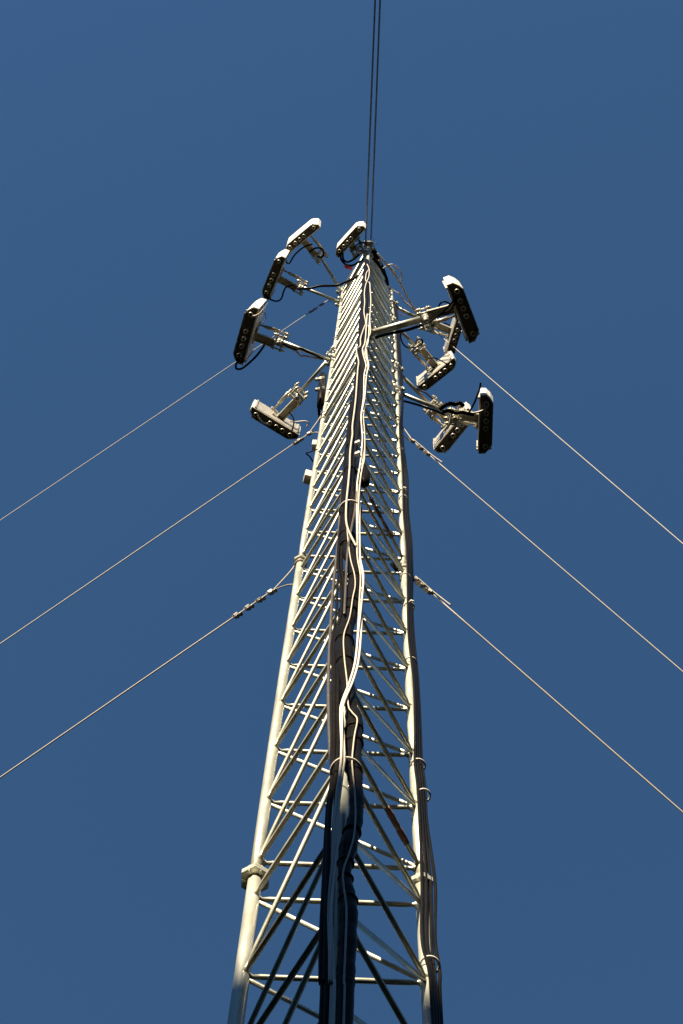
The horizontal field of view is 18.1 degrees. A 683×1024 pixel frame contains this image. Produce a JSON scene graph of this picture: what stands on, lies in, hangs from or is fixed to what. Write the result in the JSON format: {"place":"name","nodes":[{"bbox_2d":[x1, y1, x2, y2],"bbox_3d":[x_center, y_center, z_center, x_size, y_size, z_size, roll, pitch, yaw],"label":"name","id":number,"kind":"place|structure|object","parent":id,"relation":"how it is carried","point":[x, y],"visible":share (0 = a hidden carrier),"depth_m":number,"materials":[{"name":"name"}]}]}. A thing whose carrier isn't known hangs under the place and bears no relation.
{"place":"outdoors","nodes":[
{"label":"outdoors","id":0,"kind":"place"},
{"bbox_2d":[0,0,682,1023],"label":"sky","id":1,"kind":"structure","parent":0,"point":[158,158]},
{"bbox_3d":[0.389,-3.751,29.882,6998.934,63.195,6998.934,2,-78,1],"label":"ground","id":2,"kind":"structure","parent":0,"visible":0},
{"bbox_2d":[0,411,327,643],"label":"guy wire","id":3,"kind":"object","parent":2,"relation":"attached to","point":[299,440],"visible":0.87,"depth_m":14.77,"materials":[{"name":"metal"}]},
{"bbox_2d":[227,246,433,1023],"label":"lattice mast","id":4,"kind":"object","parent":2,"relation":"on","point":[256,874],"visible":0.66,"depth_m":8.44,"materials":[{"name":"metal"}]},
{"bbox_2d":[0,558,306,777],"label":"guy wire","id":5,"kind":"object","parent":4,"relation":"attached to","point":[248,607],"visible":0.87,"depth_m":10.88,"materials":[{"name":"metal"}]},
{"bbox_2d":[0,299,342,520],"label":"guy wire","id":6,"kind":"object","parent":4,"relation":"attached to","point":[314,309],"visible":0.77,"depth_m":21.90,"materials":[{"name":"metal"}]},
{"bbox_2d":[281,340,335,367],"bbox_3d":[-0.283,-1.389,18.631,0.549,0.082,0.110,21,-78,-4],"label":"mounting arm","id":7,"kind":"object","parent":4,"relation":"attached to","point":[327,364],"visible":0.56,"depth_m":18.62},
{"bbox_2d":[233,298,289,364],"bbox_3d":[-0.682,-1.563,18.584,0.468,0.739,0.502,2,-78,1],"label":"panel antenna","id":8,"kind":"object","parent":7,"relation":"attached to","point":[249,336],"visible":1,"depth_m":18.34,"materials":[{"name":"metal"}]},
{"bbox_2d":[235,344,264,369],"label":"jumper cable","id":9,"kind":"object","parent":8,"relation":"hanging from","point":[251,360],"visible":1,"depth_m":18.27,"materials":[{"name":"black rubber"}]},
{"bbox_2d":[281,342,322,359],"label":"jumper cable","id":10,"kind":"object","parent":7,"relation":"attached to","point":[285,345],"visible":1,"depth_m":18.60,"materials":[{"name":"black rubber"}]},
{"bbox_2d":[286,347,321,359],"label":"jumper cable","id":11,"kind":"object","parent":7,"relation":"attached to","point":[297,352],"visible":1,"depth_m":18.61,"materials":[{"name":"black rubber"}]},
{"bbox_2d":[303,469,317,484],"bbox_3d":[-0.195,-0.217,13.676,0.090,0.176,0.060,16,-78,-2],"label":"junction box","id":12,"kind":"object","parent":4,"relation":"attached to","point":[307,476],"visible":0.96,"depth_m":13.59,"materials":[{"name":"grey plastic"}]},
{"bbox_2d":[306,449,317,461],"bbox_3d":[-0.201,-0.375,14.419,0.081,0.009,0.107,2,-78,1],"label":"thin wire","id":13,"kind":"object","parent":4,"relation":"attached to","point":[309,455],"visible":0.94,"depth_m":14.41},
{"bbox_2d":[312,440,316,449],"bbox_3d":[-0.174,-0.460,14.721,0.055,0.165,0.044,2,-78,1],"label":"wall clip","id":14,"kind":"object","parent":4,"relation":"attached to","point":[314,443],"depth_m":14.64,"materials":[{"name":"grey plastic"}]},
{"bbox_2d":[298,346,338,392],"bbox_3d":[-0.212,-1.249,19.136,0.110,0.082,0.545,40,-80,-7],"label":"mounting arm","id":15,"kind":"object","parent":4,"relation":"attached to","point":[312,377],"visible":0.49,"depth_m":19.13},
{"bbox_2d":[250,382,308,439],"bbox_3d":[-0.518,-0.950,19.185,0.499,0.743,0.464,31,-79,-5],"label":"panel antenna","id":16,"kind":"object","parent":15,"relation":"attached to","point":[281,424],"visible":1,"depth_m":19.05,"materials":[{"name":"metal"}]},
{"bbox_2d":[288,411,294,433],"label":"jumper cable","id":17,"kind":"object","parent":16,"relation":"attached to","point":[293,422],"visible":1,"depth_m":18.85,"materials":[{"name":"black rubber"}]},
{"bbox_2d":[317,397,322,417],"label":"feed cable","id":18,"kind":"object","parent":4,"relation":"attached to","point":[319,405],"visible":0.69,"depth_m":16.08,"materials":[{"name":"black rubber"}]},
{"bbox_2d":[315,372,325,409],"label":"tube antenna","id":19,"kind":"object","parent":4,"relation":"attached to","point":[321,379],"visible":0.96,"depth_m":17.11,"materials":[{"name":"metal"}]},
{"bbox_2d":[302,286,342,306],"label":"mounting arm","id":20,"kind":"object","parent":4,"relation":"attached to","point":[325,296],"visible":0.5,"depth_m":22.86},
{"bbox_2d":[262,249,308,299],"bbox_3d":[-0.586,-2.522,22.820,0.483,0.742,0.485,2,-78,1],"label":"panel antenna","id":21,"kind":"object","parent":20,"relation":"attached to","point":[274,278],"visible":0.97,"depth_m":22.57,"materials":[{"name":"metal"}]},
{"bbox_2d":[265,285,292,301],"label":"jumper cable","id":22,"kind":"object","parent":21,"relation":"attached to","point":[280,299],"visible":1,"depth_m":22.51,"materials":[{"name":"black rubber"}]},
{"bbox_2d":[297,269,361,289],"bbox_3d":[-0.110,-2.398,22.474,0.724,0.026,0.105,-15,-78,4],"label":"jumper cable","id":23,"kind":"object","parent":4,"relation":"attached to","point":[326,285],"visible":0.99,"depth_m":22.47,"materials":[{"name":"rubber"}]},
{"bbox_2d":[322,545,344,1023],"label":"feed cable","id":24,"kind":"object","parent":4,"relation":"attached to","point":[325,937],"visible":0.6,"depth_m":5.91,"materials":[{"name":"black rubber"}]},
{"bbox_2d":[321,258,345,295],"bbox_3d":[-0.104,-2.614,23.767,0.110,0.082,0.534,-30,-80,7],"label":"mounting arm","id":25,"kind":"object","parent":4,"relation":"attached to","point":[331,275],"visible":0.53,"depth_m":23.76},
{"bbox_2d":[286,218,328,264],"bbox_3d":[-0.333,-2.938,23.679,0.465,0.734,0.424,-39,-81,9],"label":"panel antenna","id":26,"kind":"object","parent":25,"relation":"attached to","point":[304,233],"visible":0.91,"depth_m":23.49,"materials":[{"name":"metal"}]},
{"bbox_2d":[286,243,312,263],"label":"jumper cable","id":27,"kind":"object","parent":26,"relation":"attached to","point":[297,252],"visible":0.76,"depth_m":23.34,"materials":[{"name":"black rubber"}]},
{"bbox_2d":[309,247,324,257],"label":"jumper cable","id":28,"kind":"object","parent":26,"relation":"attached to","point":[311,250],"visible":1,"depth_m":23.33,"materials":[{"name":"black rubber"}]},
{"bbox_2d":[327,485,341,756],"bbox_3d":[0.000,0.232,9.232,0.070,5.773,0.013,2,-78,1],"label":"feed cable","id":29,"kind":"object","parent":4,"relation":"attached to","point":[329,641],"visible":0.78,"depth_m":8.04,"materials":[{"name":"black rubber"}]},
{"bbox_2d":[318,366,355,1023],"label":"feed cable","id":30,"kind":"object","parent":4,"relation":"attached to","point":[320,955],"visible":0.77,"depth_m":6.74,"materials":[{"name":"rubber"}]},
{"bbox_2d":[329,392,352,1001],"bbox_3d":[-0.055,1.053,5.441,0.082,17.096,0.011,2,-78,1],"label":"feed cable","id":31,"kind":"object","parent":4,"relation":"attached to","point":[335,620],"visible":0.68,"depth_m":8.09,"materials":[{"name":"black rubber"}]},
{"bbox_2d":[329,756,362,786],"bbox_3d":[0.015,0.793,6.537,0.103,0.010,0.103,2,-78,1],"label":"cable tie","id":32,"kind":"object","parent":4,"relation":"attached to","point":[357,762],"visible":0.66,"depth_m":6.53,"materials":[{"name":"white plastic"}]},
{"bbox_2d":[327,331,367,936],"bbox_3d":[0.025,0.609,7.155,0.060,20.914,0.043,2,-78,1],"label":"feed cable","id":33,"kind":"object","parent":4,"relation":"attached to","point":[335,833],"visible":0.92,"depth_m":6.55,"materials":[{"name":"rubber"}]},
{"bbox_2d":[328,314,367,1023],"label":"feed cable","id":34,"kind":"object","parent":4,"relation":"attached to","point":[331,908],"visible":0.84,"depth_m":6.46,"materials":[{"name":"rubber"}]},
{"bbox_2d":[358,468,369,487],"bbox_3d":[0.115,-0.173,10.924,0.059,0.308,0.060,2,-78,1],"label":"cable joint","id":35,"kind":"object","parent":34,"relation":"attached to","point":[365,480],"visible":0.88,"depth_m":10.81,"materials":[{"name":"black plastic"}]},
{"bbox_2d":[342,528,357,1023],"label":"cable","id":36,"kind":"object","parent":4,"relation":"attached to","point":[344,969],"visible":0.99,"depth_m":5.96,"materials":[{"name":"black rubber"}]},
{"bbox_2d":[338,499,361,516],"bbox_3d":[0.042,-0.004,10.191,0.114,0.010,0.114,2,-78,1],"label":"cable tie","id":37,"kind":"object","parent":4,"relation":"attached to","point":[341,504],"visible":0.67,"depth_m":10.18,"materials":[{"name":"white plastic"}]},
{"bbox_2d":[331,314,369,1023],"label":"feed cable","id":38,"kind":"object","parent":4,"relation":"attached to","point":[333,832],"visible":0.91,"depth_m":6.72,"materials":[{"name":"rubber"}]},
{"bbox_2d":[335,259,368,1023],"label":"cable bundle","id":39,"kind":"object","parent":4,"relation":"attached to","point":[343,851],"visible":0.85,"depth_m":6.85,"materials":[{"name":"black rubber"}]},
{"bbox_2d":[343,491,356,615],"bbox_3d":[0.041,0.146,9.322,0.036,2.310,0.010,2,-78,1],"label":"feed cable","id":40,"kind":"object","parent":39,"relation":"attached to","point":[345,584],"visible":0.99,"depth_m":9.03,"materials":[{"name":"white plastic"}]},
{"bbox_2d":[365,269,370,366],"bbox_3d":[0.213,-1.658,17.605,0.070,6.518,0.010,2,-78,1],"label":"thin wire","id":41,"kind":"object","parent":39,"relation":"attached to","point":[369,313],"visible":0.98,"depth_m":17.45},
{"bbox_2d":[345,264,369,546],"bbox_3d":[0.140,-1.145,15.171,0.079,12.142,0.010,2,-78,1],"label":"thin wire","id":42,"kind":"object","parent":4,"relation":"attached to","point":[348,530],"visible":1,"depth_m":11.84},
{"bbox_2d":[359,246,373,257],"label":"mounting arm","id":43,"kind":"object","parent":4,"relation":"attached to","point":[366,248],"visible":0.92,"depth_m":23.48},
{"bbox_2d":[336,221,365,259],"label":"panel antenna","id":44,"kind":"object","parent":43,"relation":"attached to","point":[350,237],"visible":0.93,"depth_m":23.19,"materials":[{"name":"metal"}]},
{"bbox_2d":[342,253,359,262],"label":"jumper cable","id":45,"kind":"object","parent":44,"relation":"attached to","point":[351,260],"visible":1,"depth_m":23.16,"materials":[{"name":"black rubber"}]},
{"bbox_2d":[339,253,363,266],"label":"jumper cable","id":46,"kind":"object","parent":44,"relation":"attached to","point":[344,263],"visible":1,"depth_m":23.16,"materials":[{"name":"black rubber"}]},
{"bbox_2d":[363,239,376,249],"bbox_3d":[0.313,-3.009,24.061,0.183,0.155,0.120,2,-78,1],"label":"top clamp","id":47,"kind":"object","parent":4,"relation":"attached to","point":[370,244],"visible":0.82,"depth_m":24.05,"materials":[{"name":"metal"}]},
{"bbox_2d":[370,0,380,240],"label":"stay wire","id":48,"kind":"object","parent":47,"relation":"attached to","point":[375,116],"visible":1,"depth_m":22.18,"materials":[{"name":"grey metal"}]},
{"bbox_2d":[365,0,375,242],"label":"stay wire","id":49,"kind":"object","parent":4,"relation":"attached to","point":[370,116],"visible":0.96,"depth_m":22.10,"materials":[{"name":"grey metal"}]},
{"bbox_2d":[372,257,388,284],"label":"jumper cable","id":50,"kind":"object","parent":4,"relation":"attached to","point":[374,259],"visible":1,"depth_m":23.14,"materials":[{"name":"black rubber"}]},
{"bbox_2d":[371,249,389,294],"bbox_3d":[0.450,-2.670,23.998,0.103,0.052,0.602,-22,-79,6],"label":"feed cable","id":51,"kind":"object","parent":4,"relation":"attached to","point":[374,253],"visible":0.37,"depth_m":23.94,"materials":[{"name":"black rubber"}]},
{"bbox_2d":[369,497,393,538],"bbox_3d":[0.212,0.032,11.483,0.024,0.023,0.248,-28,-80,7],"label":"brace","id":52,"kind":"object","parent":4,"relation":"on","point":[387,529],"visible":1,"depth_m":11.47,"materials":[{"name":"grey metal"}]},
{"bbox_2d":[356,315,424,341],"bbox_3d":[0.391,-1.440,16.761,0.551,0.082,0.110,-15,-78,4],"label":"mounting arm","id":53,"kind":"object","parent":4,"relation":"attached to","point":[395,326],"visible":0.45,"depth_m":16.74},
{"bbox_2d":[375,323,421,338],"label":"jumper cable","id":54,"kind":"object","parent":53,"relation":"attached to","point":[398,331],"visible":1,"depth_m":16.74,"materials":[{"name":"black rubber"}]},
{"bbox_2d":[414,276,479,342],"bbox_3d":[0.795,-1.534,16.715,0.436,0.739,0.493,-21,-79,5],"label":"panel antenna","id":55,"kind":"object","parent":53,"relation":"attached to","point":[461,310],"visible":0.98,"depth_m":16.43,"materials":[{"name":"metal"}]},
{"bbox_2d":[425,292,457,323],"bbox_3d":[0.771,-1.545,16.349,0.045,0.014,0.340,44,-81,-8],"label":"jumper cable","id":56,"kind":"object","parent":55,"relation":"attached to","point":[441,312],"visible":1,"depth_m":16.35,"materials":[{"name":"black rubber"}]},
{"bbox_2d":[440,297,457,314],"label":"jumper cable","id":57,"kind":"object","parent":55,"relation":"attached to","point":[451,308],"visible":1,"depth_m":16.34,"materials":[{"name":"black rubber"}]},
{"bbox_2d":[390,561,398,571],"bbox_3d":[0.295,0.302,11.326,0.090,0.101,0.033,40,-80,-7],"label":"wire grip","id":58,"kind":"object","parent":4,"relation":"attached to","point":[394,566],"visible":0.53,"depth_m":11.33,"materials":[{"name":"black metal"}]},
{"bbox_2d":[384,806,409,845],"bbox_3d":[0.185,1.049,7.177,0.025,0.023,0.148,-28,-80,7],"label":"tape wrap","id":59,"kind":"object","parent":4,"relation":"on","point":[400,832],"visible":1,"depth_m":7.17,"materials":[{"name":"plastic"}]},
{"bbox_2d":[377,253,419,315],"bbox_3d":[0.626,-2.462,23.179,0.049,0.020,0.821,-33,-80,8],"label":"jumper cable","id":60,"kind":"object","parent":4,"relation":"attached to","point":[396,277],"visible":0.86,"depth_m":23.17,"materials":[{"name":"black rubber"}]},
{"bbox_2d":[388,264,401,281],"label":"jumper cable","id":61,"kind":"object","parent":60,"relation":"attached to","point":[398,269],"visible":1,"depth_m":23.14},
{"bbox_2d":[386,286,415,313],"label":"jumper cable","id":62,"kind":"object","parent":60,"relation":"attached to","point":[402,298],"visible":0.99,"depth_m":23.20,"materials":[{"name":"grey rubber"}]},
{"bbox_2d":[388,316,416,345],"bbox_3d":[0.618,-1.771,21.307,0.110,0.082,0.389,-44,-82,9],"label":"mounting arm","id":63,"kind":"object","parent":4,"relation":"attached to","point":[408,338],"visible":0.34,"depth_m":21.30},
{"bbox_2d":[408,336,455,390],"bbox_3d":[0.847,-1.520,21.338,0.481,0.746,0.437,-38,-81,8],"label":"panel antenna","id":64,"kind":"object","parent":63,"relation":"attached to","point":[435,373],"visible":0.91,"depth_m":21.20,"materials":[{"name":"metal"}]},
{"bbox_2d":[389,299,427,324],"bbox_3d":[0.724,-2.110,22.840,0.517,0.082,0.110,27,-79,-5],"label":"mounting arm","id":65,"kind":"object","parent":4,"relation":"attached to","point":[404,310],"visible":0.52,"depth_m":22.82},
{"bbox_2d":[422,317,461,354],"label":"panel antenna","id":66,"kind":"object","parent":65,"relation":"attached to","point":[453,331],"visible":0.61,"depth_m":22.64,"materials":[{"name":"metal"}]},
{"bbox_2d":[403,600,414,608],"bbox_3d":[0.331,0.461,10.494,0.057,0.016,0.066,2,-78,1],"label":"cable tie","id":67,"kind":"object","parent":4,"relation":"attached to","point":[411,601],"visible":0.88,"depth_m":10.49,"materials":[{"name":"white plastic"}]},
{"bbox_2d":[391,361,431,403],"bbox_3d":[0.608,-1.068,18.298,0.110,0.082,0.518,-43,-82,9],"label":"mounting arm","id":68,"kind":"object","parent":4,"relation":"attached to","point":[413,387],"visible":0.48,"depth_m":18.29},
{"bbox_2d":[416,387,432,399],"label":"jumper cable","id":69,"kind":"object","parent":68,"relation":"attached to","point":[424,392],"visible":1,"depth_m":18.28,"materials":[{"name":"grey rubber"}]},
{"bbox_2d":[423,395,471,452],"bbox_3d":[0.901,-0.741,18.343,0.428,0.758,0.472,2,-78,1],"label":"panel antenna","id":70,"kind":"object","parent":68,"relation":"attached to","point":[445,439],"visible":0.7,"depth_m":18.07,"materials":[{"name":"metal"}]},
{"bbox_2d":[400,333,422,348],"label":"jumper cable","id":71,"kind":"object","parent":4,"relation":"attached to","point":[415,343],"visible":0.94,"depth_m":20.95,"materials":[{"name":"black rubber"}]},
{"bbox_2d":[392,301,434,1023],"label":"feed cable","id":72,"kind":"object","parent":4,"relation":"attached to","point":[421,864],"visible":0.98,"depth_m":8.06,"materials":[{"name":"rubber"}]},
{"bbox_2d":[394,303,437,1023],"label":"feed cable","id":73,"kind":"object","parent":4,"relation":"attached to","point":[425,891],"visible":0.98,"depth_m":7.78,"materials":[{"name":"rubber"}]},
{"bbox_2d":[394,300,439,1023],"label":"feed cable","id":74,"kind":"object","parent":4,"relation":"attached to","point":[430,909],"visible":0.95,"depth_m":7.77,"materials":[{"name":"rubber"}]},
{"bbox_2d":[410,758,425,770],"bbox_3d":[0.292,0.969,8.186,0.062,0.014,0.061,2,-78,1],"label":"cable tie","id":75,"kind":"object","parent":4,"relation":"attached to","point":[422,760],"visible":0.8,"depth_m":8.18,"materials":[{"name":"white plastic"}]},
{"bbox_2d":[395,300,443,1023],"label":"feed cable","id":76,"kind":"object","parent":4,"relation":"attached to","point":[435,918],"visible":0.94,"depth_m":7.64,"materials":[{"name":"rubber"}]},
{"bbox_2d":[392,383,450,415],"bbox_3d":[0.646,-0.875,17.116,0.548,0.082,0.110,22,-78,-4],"label":"mounting arm","id":77,"kind":"object","parent":4,"relation":"attached to","point":[420,401],"visible":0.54,"depth_m":17.10},
{"bbox_2d":[404,400,444,415],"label":"jumper cable","id":78,"kind":"object","parent":77,"relation":"attached to","point":[422,406],"visible":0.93,"depth_m":17.09,"materials":[{"name":"black rubber"}]},
{"bbox_2d":[443,388,492,453],"bbox_3d":[1.021,-0.733,17.120,0.407,0.765,0.514,2,-78,1],"label":"panel antenna","id":79,"kind":"object","parent":77,"relation":"attached to","point":[483,423],"visible":0.85,"depth_m":16.83,"materials":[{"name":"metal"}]},
{"bbox_2d":[439,401,464,410],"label":"jumper cable","id":80,"kind":"object","parent":79,"relation":"attached to","point":[447,404],"visible":1,"depth_m":16.73,"materials":[{"name":"black rubber"}]},
{"bbox_2d":[442,409,473,416],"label":"jumper cable","id":81,"kind":"object","parent":79,"relation":"attached to","point":[457,412],"visible":1,"depth_m":16.74,"materials":[{"name":"black rubber"}]},
{"bbox_2d":[468,383,481,412],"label":"jumper cable","id":82,"kind":"object","parent":79,"relation":"attached to","point":[472,406],"visible":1,"depth_m":16.72,"materials":[{"name":"black rubber"}]},
{"bbox_2d":[465,401,488,415],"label":"jumper cable","id":83,"kind":"object","parent":79,"relation":"attached to","point":[484,409],"visible":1,"depth_m":16.74,"materials":[{"name":"rubber"}]},
{"bbox_2d":[416,788,430,801],"bbox_3d":[0.300,1.040,7.864,0.057,0.013,0.057,2,-78,1],"label":"cable tie","id":84,"kind":"object","parent":4,"relation":"attached to","point":[429,792],"visible":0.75,"depth_m":7.86,"materials":[{"name":"white plastic"}]},
{"bbox_2d":[420,955,439,973],"bbox_3d":[0.263,1.356,6.411,0.065,0.014,0.064,2,-78,1],"label":"cable tie","id":85,"kind":"object","parent":4,"relation":"attached to","point":[434,957],"visible":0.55,"depth_m":6.41,"materials":[{"name":"white plastic"}]},
{"bbox_2d":[393,309,682,543],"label":"guy wire","id":86,"kind":"object","parent":4,"relation":"attached to","point":[551,431],"visible":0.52,"depth_m":20.69,"materials":[{"name":"metal"}]},
{"bbox_2d":[398,565,682,812],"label":"guy wire","id":87,"kind":"object","parent":4,"relation":"attached to","point":[421,584],"visible":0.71,"depth_m":10.77,"materials":[{"name":"metal"}]},
{"bbox_2d":[403,427,682,671],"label":"guy wire","id":88,"kind":"object","parent":4,"relation":"attached to","point":[421,448],"visible":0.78,"depth_m":14.48,"materials":[{"name":"metal"}]}
]}

